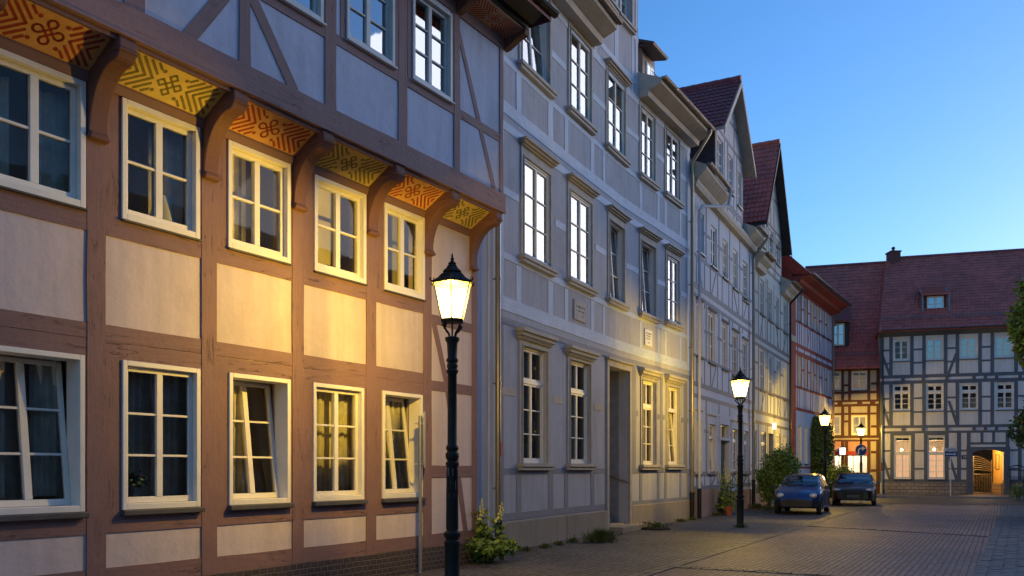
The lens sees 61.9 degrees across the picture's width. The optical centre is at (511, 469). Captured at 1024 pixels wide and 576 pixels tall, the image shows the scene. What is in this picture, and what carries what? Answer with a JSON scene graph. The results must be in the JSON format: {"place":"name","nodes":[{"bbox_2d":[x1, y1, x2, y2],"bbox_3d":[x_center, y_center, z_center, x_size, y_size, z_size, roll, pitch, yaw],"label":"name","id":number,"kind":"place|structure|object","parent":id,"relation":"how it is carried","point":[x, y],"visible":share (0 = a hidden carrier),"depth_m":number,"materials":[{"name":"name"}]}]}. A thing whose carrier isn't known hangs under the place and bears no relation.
{"place":"outdoors","nodes":[
{"label":"outdoors","id":0,"kind":"place"},
{"bbox_2d":[396,503,867,575],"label":"parking strip","id":1,"kind":"object","parent":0,"point":[638,551],"visible":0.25,"depth_m":17.29,"materials":[{"name":"grey stone"}]},
{"bbox_2d":[414,411,425,573],"bbox_3d":[-1.417,0.350,13.225,0.152,2.500,0.429,0,0,0],"label":"parking sign","id":2,"kind":"object","parent":1,"relation":"on","point":[420,423],"visible":1,"depth_m":13.03,"materials":[{"name":"metal"}]},
{"bbox_2d":[429,253,474,575],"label":"street lamp","id":3,"kind":"object","parent":1,"relation":"on","point":[451,277],"visible":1,"depth_m":10.34,"materials":[{"name":"metal"}]},
{"bbox_2d":[466,498,507,562],"bbox_3d":[-0.605,1.089,14.733,1.134,1.270,0.820,0,0,0],"label":"hollyhock","id":4,"kind":"object","parent":1,"relation":"on","point":[483,530],"visible":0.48,"depth_m":14.68,"materials":[{"name":"green plant"}]},
{"bbox_2d":[464,536,521,562],"bbox_3d":[-0.529,1.371,14.692,1.410,0.519,1.332,0,0,0],"label":"ground plant","id":5,"kind":"object","parent":1,"relation":"on","point":[500,546],"visible":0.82,"depth_m":14.44,"materials":[{"name":"green plant"}]},
{"bbox_2d":[574,526,627,542],"bbox_3d":[1.921,1.429,18.850,0.843,0.362,1.120,0,0,-43],"label":"grass tuft","id":6,"kind":"object","parent":1,"relation":"on","point":[602,535],"visible":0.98,"depth_m":18.72,"materials":[{"name":"green plant"}]},
{"bbox_2d":[639,520,678,529],"bbox_3d":[3.888,1.491,22.841,1.081,0.239,0.851,0,0,27],"label":"grass tuft","id":7,"kind":"object","parent":1,"relation":"on","point":[655,525],"visible":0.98,"depth_m":22.70,"materials":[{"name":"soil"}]},
{"bbox_2d":[715,460,737,510],"bbox_3d":[7.603,0.601,29.958,0.886,1.876,0.596,0,0,-27],"label":"potted plant","id":8,"kind":"object","parent":1,"relation":"on","point":[727,501],"visible":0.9,"depth_m":29.96,"materials":[{"name":"green plant"}]},
{"bbox_2d":[729,367,751,526],"bbox_3d":[6.340,-0.620,23.701,0.563,4.480,0.646,0,0,0],"label":"street lamp","id":9,"kind":"object","parent":1,"relation":"on","point":[740,376],"visible":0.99,"depth_m":23.64,"materials":[{"name":"metal"}]},
{"bbox_2d":[630,505,871,575],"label":"border setts","id":10,"kind":"structure","parent":1,"relation":"on","point":[653,571],"depth_m":17.13,"materials":[{"name":"stone"}]},
{"bbox_2d":[755,463,783,506],"bbox_3d":[10.336,0.672,34.326,1.140,1.899,1.121,0,0,0],"label":"shrub","id":11,"kind":"object","parent":1,"relation":"on","point":[762,476],"visible":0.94,"depth_m":34.18,"materials":[{"name":"green plant"}]},
{"bbox_2d":[759,443,801,508],"bbox_3d":[10.886,0.281,34.586,1.747,2.685,1.834,0,0,0],"label":"shrub","id":12,"kind":"object","parent":1,"relation":"on","point":[788,462],"visible":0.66,"depth_m":34.21,"materials":[{"name":"green plant"}]},
{"bbox_2d":[773,473,829,513],"bbox_3d":[10.761,0.875,31.604,1.967,1.449,3.480,0,0,26],"label":"parked car","id":13,"kind":"object","parent":1,"relation":"on","point":[803,490],"visible":1,"depth_m":30.58,"materials":[{"name":"blue paint"}]},
{"bbox_2d":[817,408,830,482],"bbox_3d":[14.296,-0.620,39.001,0.563,4.480,0.646,0,0,0],"label":"street lamp","id":14,"kind":"object","parent":1,"relation":"on","point":[824,413],"visible":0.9,"depth_m":38.94,"materials":[{"name":"metal"}]},
{"bbox_2d":[829,472,879,505],"bbox_3d":[15.687,0.871,39.054,2.137,1.459,4.242,0,0,24],"label":"parked car","id":15,"kind":"object","parent":1,"relation":"on","point":[854,486],"visible":1,"depth_m":37.57,"materials":[{"name":"black paint"}]},
{"bbox_2d":[748,502,771,508],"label":"grass","id":16,"kind":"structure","parent":0,"point":[757,506],"depth_m":34.97,"materials":[{"name":"green plant"}]},
{"bbox_2d":[652,504,1002,575],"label":"road","id":17,"kind":"structure","parent":0,"point":[843,551],"depth_m":17.47,"materials":[{"name":"grey stone"}]},
{"bbox_2d":[669,565,860,575],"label":"drain setts","id":18,"kind":"structure","parent":17,"relation":"on","point":[754,570],"depth_m":13.32,"materials":[{"name":"stone"}]},
{"bbox_2d":[809,526,987,536],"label":"drain setts","id":19,"kind":"structure","parent":17,"relation":"on","point":[904,531],"depth_m":21.72,"materials":[{"name":"stone"}]},
{"bbox_2d":[638,0,1023,267],"label":"sky","id":20,"kind":"structure","parent":0,"point":[899,124],"materials":[{"name":"blue"}]},
{"bbox_2d":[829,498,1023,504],"bbox_3d":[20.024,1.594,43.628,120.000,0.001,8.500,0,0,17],"label":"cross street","id":21,"kind":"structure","parent":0,"point":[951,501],"depth_m":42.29,"materials":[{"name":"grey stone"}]},
{"bbox_2d":[820,463,853,497],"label":"shrub","id":22,"kind":"object","parent":21,"relation":"on","point":[833,473],"visible":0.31,"depth_m":40.75,"materials":[{"name":"green plant"}]},
{"bbox_2d":[855,444,866,471],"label":"round road sign","id":23,"kind":"object","parent":21,"relation":"on","point":[860,450],"visible":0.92,"depth_m":43.80,"materials":[{"name":"metal"}]},
{"bbox_2d":[1005,483,1023,499],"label":"shrub","id":24,"kind":"object","parent":21,"relation":"on","point":[1016,490],"visible":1,"depth_m":43.93,"materials":[{"name":"green plant"}]},
{"bbox_2d":[868,494,991,504],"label":"ground","id":25,"kind":"structure","parent":0,"point":[963,504],"depth_m":39.12,"materials":[{"name":"grey stone"}]},
{"bbox_2d":[0,0,559,575],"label":"half timbered house","id":26,"kind":"structure","parent":25,"relation":"on","point":[238,370],"depth_m":10.31,"materials":[{"name":"white paint"}]},
{"bbox_2d":[0,48,87,210],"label":"window","id":27,"kind":"structure","parent":26,"relation":"in","point":[56,126],"depth_m":8.65,"materials":[{"name":"white paint"}]},
{"bbox_2d":[0,345,89,521],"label":"window","id":28,"kind":"structure","parent":26,"relation":"in","point":[46,448],"depth_m":8.69,"materials":[{"name":"white paint"}]},
{"bbox_2d":[128,470,148,496],"bbox_3d":[-4.170,0.150,9.374,0.269,0.299,0.332,0,0,0],"label":"window plant","id":29,"kind":"object","parent":26,"relation":"in","point":[133,491],"depth_m":9.38,"materials":[{"name":"green plant"}]},
{"bbox_2d":[120,97,201,241],"bbox_3d":[-4.016,-3.312,9.594,0.350,1.325,1.004,0,0,32],"label":"window","id":30,"kind":"structure","parent":26,"relation":"in","point":[166,132],"depth_m":9.72,"materials":[{"name":"white paint"}]},
{"bbox_2d":[120,360,204,515],"bbox_3d":[-4.000,-0.338,9.592,0.379,1.665,1.026,0,0,32],"label":"window","id":31,"kind":"structure","parent":26,"relation":"in","point":[153,395],"depth_m":9.66,"materials":[{"name":"white paint"}]},
{"bbox_2d":[163,195,174,221],"bbox_3d":[-4.059,-2.940,9.872,0.300,0.420,0.300,0,0,0],"label":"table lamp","id":32,"kind":"object","parent":26,"relation":"in","point":[167,212],"visible":0.18,"depth_m":9.81,"materials":[{"name":"fabric"}]},
{"bbox_2d":[227,139,292,265],"bbox_3d":[-3.272,-3.312,10.772,0.351,1.325,1.016,0,0,32],"label":"window","id":33,"kind":"structure","parent":26,"relation":"in","point":[237,154],"depth_m":10.73,"materials":[{"name":"white paint"}]},
{"bbox_2d":[227,372,294,510],"bbox_3d":[-3.287,-0.338,10.791,0.456,1.665,1.020,0,0,32],"label":"window","id":34,"kind":"structure","parent":26,"relation":"in","point":[239,438],"depth_m":10.86,"materials":[{"name":"white paint"}]},
{"bbox_2d":[280,0,326,26],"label":"window","id":35,"kind":"structure","parent":26,"relation":"in","point":[316,13],"depth_m":10.77,"materials":[{"name":"white paint"}]},
{"bbox_2d":[312,382,367,505],"bbox_3d":[-2.507,-0.338,11.952,0.379,1.665,1.038,0,0,32],"label":"window","id":36,"kind":"structure","parent":26,"relation":"in","point":[331,426],"depth_m":12.04,"materials":[{"name":"white paint"}]},
{"bbox_2d":[313,174,367,285],"bbox_3d":[-2.435,-3.312,11.945,0.190,1.325,1.044,0,0,32],"label":"window","id":37,"kind":"structure","parent":26,"relation":"in","point":[359,275],"depth_m":11.96,"materials":[{"name":"white paint"}]},
{"bbox_2d":[345,0,397,69],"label":"window","id":38,"kind":"structure","parent":26,"relation":"in","point":[388,58],"depth_m":11.80,"materials":[{"name":"white paint"}]},
{"bbox_2d":[381,390,425,502],"bbox_3d":[-1.803,-0.338,13.140,0.460,1.665,0.991,0,0,32],"label":"window","id":39,"kind":"structure","parent":26,"relation":"in","point":[396,451],"depth_m":13.43,"materials":[{"name":"white paint"}]},
{"bbox_2d":[384,202,426,301],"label":"window","id":40,"kind":"structure","parent":26,"relation":"in","point":[402,215],"depth_m":13.15,"materials":[{"name":"white paint"}]},
{"bbox_2d":[412,0,454,104],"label":"window","id":41,"kind":"structure","parent":26,"relation":"in","point":[431,6],"depth_m":12.91,"materials":[{"name":"white paint"}]},
{"bbox_2d":[477,0,714,546],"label":"townhouse","id":42,"kind":"structure","parent":25,"relation":"on","point":[585,383],"depth_m":20.77,"materials":[{"name":"white paint"}]},
{"bbox_2d":[516,326,558,469],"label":"window","id":43,"kind":"structure","parent":42,"relation":"in","point":[527,337],"depth_m":18.20,"materials":[{"name":"white paint"}]},
{"bbox_2d":[517,0,557,99],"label":"window","id":44,"kind":"structure","parent":42,"relation":"in","point":[526,68],"depth_m":18.49,"materials":[{"name":"white paint"}]},
{"bbox_2d":[519,136,560,277],"bbox_3d":[0.557,-5.479,18.041,0.290,2.518,1.690,0,0,27],"label":"window","id":45,"kind":"structure","parent":42,"relation":"in","point":[532,155],"depth_m":18.06,"materials":[{"name":"white paint"}]},
{"bbox_2d":[566,20,597,135],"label":"window","id":46,"kind":"structure","parent":42,"relation":"in","point":[586,122],"depth_m":20.18,"materials":[{"name":"white paint"}]},
{"bbox_2d":[565,344,600,469],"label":"window","id":47,"kind":"structure","parent":42,"relation":"in","point":[573,352],"depth_m":20.42,"materials":[{"name":"white paint"}]},
{"bbox_2d":[566,172,600,296],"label":"window","id":48,"kind":"structure","parent":42,"relation":"in","point":[578,189],"depth_m":20.19,"materials":[{"name":"white paint"}]},
{"bbox_2d":[604,57,632,167],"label":"window","id":49,"kind":"structure","parent":42,"relation":"in","point":[611,66],"depth_m":22.26,"materials":[{"name":"white paint"}]},
{"bbox_2d":[606,204,631,311],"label":"window","id":50,"kind":"structure","parent":42,"relation":"in","point":[616,215],"depth_m":22.50,"materials":[{"name":"white paint"}]},
{"bbox_2d":[618,0,636,35],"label":"window","id":51,"kind":"structure","parent":42,"relation":"in","point":[628,24],"depth_m":23.04,"materials":[{"name":"white paint"}]},
{"bbox_2d":[638,100,660,191],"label":"window","id":52,"kind":"structure","parent":42,"relation":"in","point":[650,181],"depth_m":24.22,"materials":[{"name":"white paint"}]},
{"bbox_2d":[638,226,662,323],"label":"window","id":53,"kind":"structure","parent":42,"relation":"in","point":[646,235],"depth_m":24.33,"materials":[{"name":"white paint"}]},
{"bbox_2d":[638,367,663,469],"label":"window","id":54,"kind":"structure","parent":42,"relation":"in","point":[646,374],"depth_m":24.37,"materials":[{"name":"white paint"}]},
{"bbox_2d":[663,123,684,208],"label":"window","id":55,"kind":"structure","parent":42,"relation":"in","point":[676,200],"depth_m":25.95,"materials":[{"name":"white paint"}]},
{"bbox_2d":[664,243,685,330],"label":"window","id":56,"kind":"structure","parent":42,"relation":"in","point":[673,253],"depth_m":25.95,"materials":[{"name":"white paint"}]},
{"bbox_2d":[664,374,686,469],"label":"window","id":57,"kind":"structure","parent":42,"relation":"in","point":[673,381],"depth_m":26.23,"materials":[{"name":"white paint"}]},
{"bbox_2d":[609,75,768,518],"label":"gabled house","id":58,"kind":"structure","parent":25,"relation":"on","point":[728,242],"depth_m":31.23,"materials":[{"name":"white paint"}]},
{"bbox_2d":[695,409,703,475],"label":"window","id":59,"kind":"structure","parent":58,"relation":"in","point":[696,410],"depth_m":27.90,"materials":[{"name":"white paint"}]},
{"bbox_2d":[696,296,704,359],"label":"window","id":60,"kind":"structure","parent":58,"relation":"in","point":[702,300],"depth_m":28.34,"materials":[{"name":"white paint"}]},
{"bbox_2d":[697,214,705,257],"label":"window","id":61,"kind":"structure","parent":58,"relation":"in","point":[702,254],"depth_m":28.81,"materials":[{"name":"grey glass"}]},
{"bbox_2d":[707,414,716,474],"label":"window","id":62,"kind":"structure","parent":58,"relation":"in","point":[711,418],"depth_m":30.13,"materials":[{"name":"white paint"}]},
{"bbox_2d":[708,307,717,366],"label":"window","id":63,"kind":"structure","parent":58,"relation":"in","point":[711,318],"depth_m":30.09,"materials":[{"name":"white paint"}]},
{"bbox_2d":[711,226,718,271],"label":"window","id":64,"kind":"structure","parent":58,"relation":"in","point":[713,232],"depth_m":30.35,"materials":[{"name":"white paint"}]},
{"bbox_2d":[717,136,721,173],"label":"window","id":65,"kind":"structure","parent":58,"relation":"in","point":[719,144],"depth_m":31.22,"materials":[{"name":"white paint"}]},
{"bbox_2d":[721,441,724,494],"bbox_3d":[7.682,0.229,31.547,0.065,2.542,1.341,0,0,27],"label":"door","id":66,"kind":"structure","parent":58,"relation":"in","point":[722,443],"depth_m":31.85,"materials":[{"name":"green paint"}]},
{"bbox_2d":[722,319,729,371],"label":"window","id":67,"kind":"structure","parent":58,"relation":"in","point":[723,320],"depth_m":31.57,"materials":[{"name":"white paint"}]},
{"bbox_2d":[723,240,729,282],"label":"window","id":68,"kind":"structure","parent":58,"relation":"in","point":[724,243],"depth_m":31.94,"materials":[{"name":"white paint"}]},
{"bbox_2d":[728,155,734,196],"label":"window","id":69,"kind":"structure","parent":58,"relation":"in","point":[729,158],"depth_m":32.65,"materials":[{"name":"white paint"}]},
{"bbox_2d":[731,420,737,473],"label":"window","id":70,"kind":"structure","parent":58,"relation":"in","point":[734,424],"depth_m":33.15,"materials":[{"name":"white paint"}]},
{"bbox_2d":[733,249,739,292],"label":"window","id":71,"kind":"structure","parent":58,"relation":"in","point":[734,252],"depth_m":33.43,"materials":[{"name":"white paint"}]},
{"bbox_2d":[732,328,740,376],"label":"window","id":72,"kind":"structure","parent":58,"relation":"in","point":[734,337],"depth_m":33.39,"materials":[{"name":"white paint"}]},
{"bbox_2d":[737,171,742,210],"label":"window","id":73,"kind":"structure","parent":58,"relation":"in","point":[738,175],"depth_m":33.92,"materials":[{"name":"white paint"}]},
{"bbox_2d":[742,336,749,384],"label":"window","id":74,"kind":"structure","parent":58,"relation":"in","point":[743,343],"depth_m":34.64,"materials":[{"name":"white paint"}]},
{"bbox_2d":[743,261,749,304],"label":"window","id":75,"kind":"structure","parent":58,"relation":"in","point":[744,264],"depth_m":35.07,"materials":[{"name":"white paint"}]},
{"bbox_2d":[743,422,749,474],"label":"window","id":76,"kind":"structure","parent":58,"relation":"in","point":[745,425],"depth_m":35.07,"materials":[{"name":"white paint"}]},
{"bbox_2d":[743,139,802,504],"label":"steep gabled house","id":77,"kind":"structure","parent":25,"relation":"on","point":[765,207],"depth_m":39.31,"materials":[{"name":"white paint"}]},
{"bbox_2d":[760,280,765,317],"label":"window","id":78,"kind":"structure","parent":77,"relation":"in","point":[761,283],"depth_m":38.02,"materials":[{"name":"white paint"}]},
{"bbox_2d":[760,349,765,392],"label":"window","id":79,"kind":"structure","parent":77,"relation":"in","point":[761,351],"depth_m":38.02,"materials":[{"name":"white paint"}]},
{"bbox_2d":[761,432,764,468],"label":"window","id":80,"kind":"structure","parent":77,"relation":"in","point":[762,433],"depth_m":38.34,"materials":[{"name":"white paint"}]},
{"bbox_2d":[768,289,773,323],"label":"window","id":81,"kind":"structure","parent":77,"relation":"in","point":[769,292],"depth_m":39.57,"materials":[{"name":"white paint"}]},
{"bbox_2d":[769,356,773,396],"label":"window","id":82,"kind":"structure","parent":77,"relation":"in","point":[770,358],"depth_m":39.66,"materials":[{"name":"white paint"}]},
{"bbox_2d":[776,362,780,398],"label":"window","id":83,"kind":"structure","parent":77,"relation":"in","point":[777,364],"depth_m":41.21,"materials":[{"name":"white paint"}]},
{"bbox_2d":[783,303,787,334],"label":"window","id":84,"kind":"structure","parent":77,"relation":"in","point":[784,306],"depth_m":42.81,"materials":[{"name":"white paint"}]},
{"bbox_2d":[782,255,851,472],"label":"red timbered house","id":85,"kind":"structure","parent":25,"relation":"on","point":[818,303],"depth_m":46.82,"materials":[{"name":"white paint"}]},
{"bbox_2d":[798,426,802,464],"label":"window","id":86,"kind":"structure","parent":85,"relation":"in","point":[799,427],"depth_m":45.66,"materials":[{"name":"white paint"}]},
{"bbox_2d":[804,298,808,326],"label":"window","id":87,"kind":"structure","parent":85,"relation":"in","point":[805,300],"depth_m":46.78,"materials":[{"name":"white paint"}]},
{"bbox_2d":[804,358,808,389],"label":"window","id":88,"kind":"structure","parent":85,"relation":"in","point":[805,360],"depth_m":46.78,"materials":[{"name":"white paint"}]},
{"bbox_2d":[804,427,808,464],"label":"window","id":89,"kind":"structure","parent":85,"relation":"in","point":[805,428],"depth_m":46.78,"materials":[{"name":"white paint"}]},
{"bbox_2d":[810,416,835,497],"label":"ivy","id":90,"kind":"object","parent":85,"relation":"attached to","point":[816,446],"visible":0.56,"depth_m":47.41,"materials":[{"name":"green plant"}]},
{"bbox_2d":[805,261,885,493],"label":"shop house","id":91,"kind":"structure","parent":25,"relation":"on","point":[858,286],"depth_m":53.82,"materials":[{"name":"orange paint"}]},
{"bbox_2d":[834,455,866,472],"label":"shop window","id":92,"kind":"structure","parent":91,"relation":"in","point":[834,455],"depth_m":53.45,"materials":[{"name":"white paint"}]},
{"bbox_2d":[851,371,867,390],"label":"window","id":93,"kind":"structure","parent":91,"relation":"in","point":[853,389],"depth_m":53.29,"materials":[{"name":"white paint"}]},
{"bbox_2d":[851,416,867,435],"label":"window","id":94,"kind":"structure","parent":91,"relation":"in","point":[853,434],"depth_m":53.29,"materials":[{"name":"white paint"}]},
{"bbox_2d":[862,247,1023,494],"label":"corner inn","id":95,"kind":"structure","parent":25,"relation":"on","point":[951,370],"depth_m":51.88,"materials":[{"name":"white paint"}]},
{"bbox_2d":[892,339,909,361],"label":"window","id":96,"kind":"structure","parent":95,"relation":"in","point":[902,340],"depth_m":52.20,"materials":[{"name":"white paint"}]},
{"bbox_2d":[892,385,910,411],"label":"window","id":97,"kind":"structure","parent":95,"relation":"in","point":[900,392],"depth_m":52.20,"materials":[{"name":"white paint"}]},
{"bbox_2d":[894,436,911,479],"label":"window","id":98,"kind":"structure","parent":95,"relation":"in","point":[902,459],"depth_m":52.29,"materials":[{"name":"white paint"}]},
{"bbox_2d":[925,338,943,361],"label":"window","id":99,"kind":"structure","parent":95,"relation":"in","point":[931,339],"depth_m":51.68,"materials":[{"name":"white paint"}]},
{"bbox_2d":[926,384,943,411],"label":"window","id":100,"kind":"structure","parent":95,"relation":"in","point":[934,391],"depth_m":51.67,"materials":[{"name":"white paint"}]},
{"bbox_2d":[927,436,945,479],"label":"window","id":101,"kind":"structure","parent":95,"relation":"in","point":[936,459],"depth_m":51.77,"materials":[{"name":"white paint"}]},
{"bbox_2d":[959,337,977,359],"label":"window","id":102,"kind":"structure","parent":95,"relation":"in","point":[968,357],"depth_m":51.14,"materials":[{"name":"white paint"}]},
{"bbox_2d":[960,384,978,410],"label":"window","id":103,"kind":"structure","parent":95,"relation":"in","point":[968,403],"depth_m":51.20,"materials":[{"name":"white paint"}]},
{"bbox_2d":[973,456,991,492],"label":"gate","id":104,"kind":"structure","parent":95,"relation":"attached to","point":[982,475],"depth_m":53.17,"materials":[{"name":"wood"}]},
{"bbox_2d":[994,335,1013,358],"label":"window","id":105,"kind":"structure","parent":95,"relation":"in","point":[1003,356],"depth_m":50.62,"materials":[{"name":"white paint"}]},
{"bbox_2d":[995,383,1014,410],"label":"window","id":106,"kind":"structure","parent":95,"relation":"in","point":[1004,403],"depth_m":50.60,"materials":[{"name":"white paint"}]},
{"bbox_2d":[876,496,1023,498],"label":"kerb","id":107,"kind":"structure","parent":25,"relation":"on","point":[971,497],"depth_m":46.85,"materials":[{"name":"stone"}]},
{"bbox_2d":[974,468,992,491],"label":"yard shrub","id":108,"kind":"object","parent":25,"relation":"on","point":[977,482],"visible":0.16,"depth_m":56.30,"materials":[{"name":"green plant"}]},
{"bbox_2d":[972,507,1023,575],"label":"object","id":109,"kind":"structure","parent":25,"relation":"on","point":[1002,553],"depth_m":17.12,"materials":[{"name":"stone"}]},
{"bbox_2d":[846,503,1023,506],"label":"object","id":110,"kind":"structure","parent":0,"point":[946,504],"depth_m":39.02,"materials":[{"name":"grey stone"}]},
{"bbox_2d":[876,494,1022,496],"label":"sidewalk","id":111,"kind":"structure","parent":0,"point":[979,495],"depth_m":48.92,"materials":[{"name":"grey stone"}]},
{"bbox_2d":[855,423,866,471],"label":"street lamp","id":112,"kind":"object","parent":111,"relation":"on","point":[861,426],"visible":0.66,"depth_m":50.73,"materials":[{"name":"metal"}]},
{"bbox_2d":[945,443,956,495],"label":"one way sign","id":113,"kind":"object","parent":111,"relation":"on","point":[950,454],"visible":0.98,"depth_m":47.40,"materials":[{"name":"grey metal"}]},
{"bbox_2d":[1002,277,1023,367],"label":"street tree","id":114,"kind":"object","parent":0,"point":[1015,325],"visible":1,"depth_m":27.34,"materials":[{"name":"green plant"}]},
{"bbox_2d":[1006,397,1023,449],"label":"street tree","id":115,"kind":"object","parent":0,"point":[1018,421],"visible":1,"depth_m":31.37,"materials":[{"name":"green plant"}]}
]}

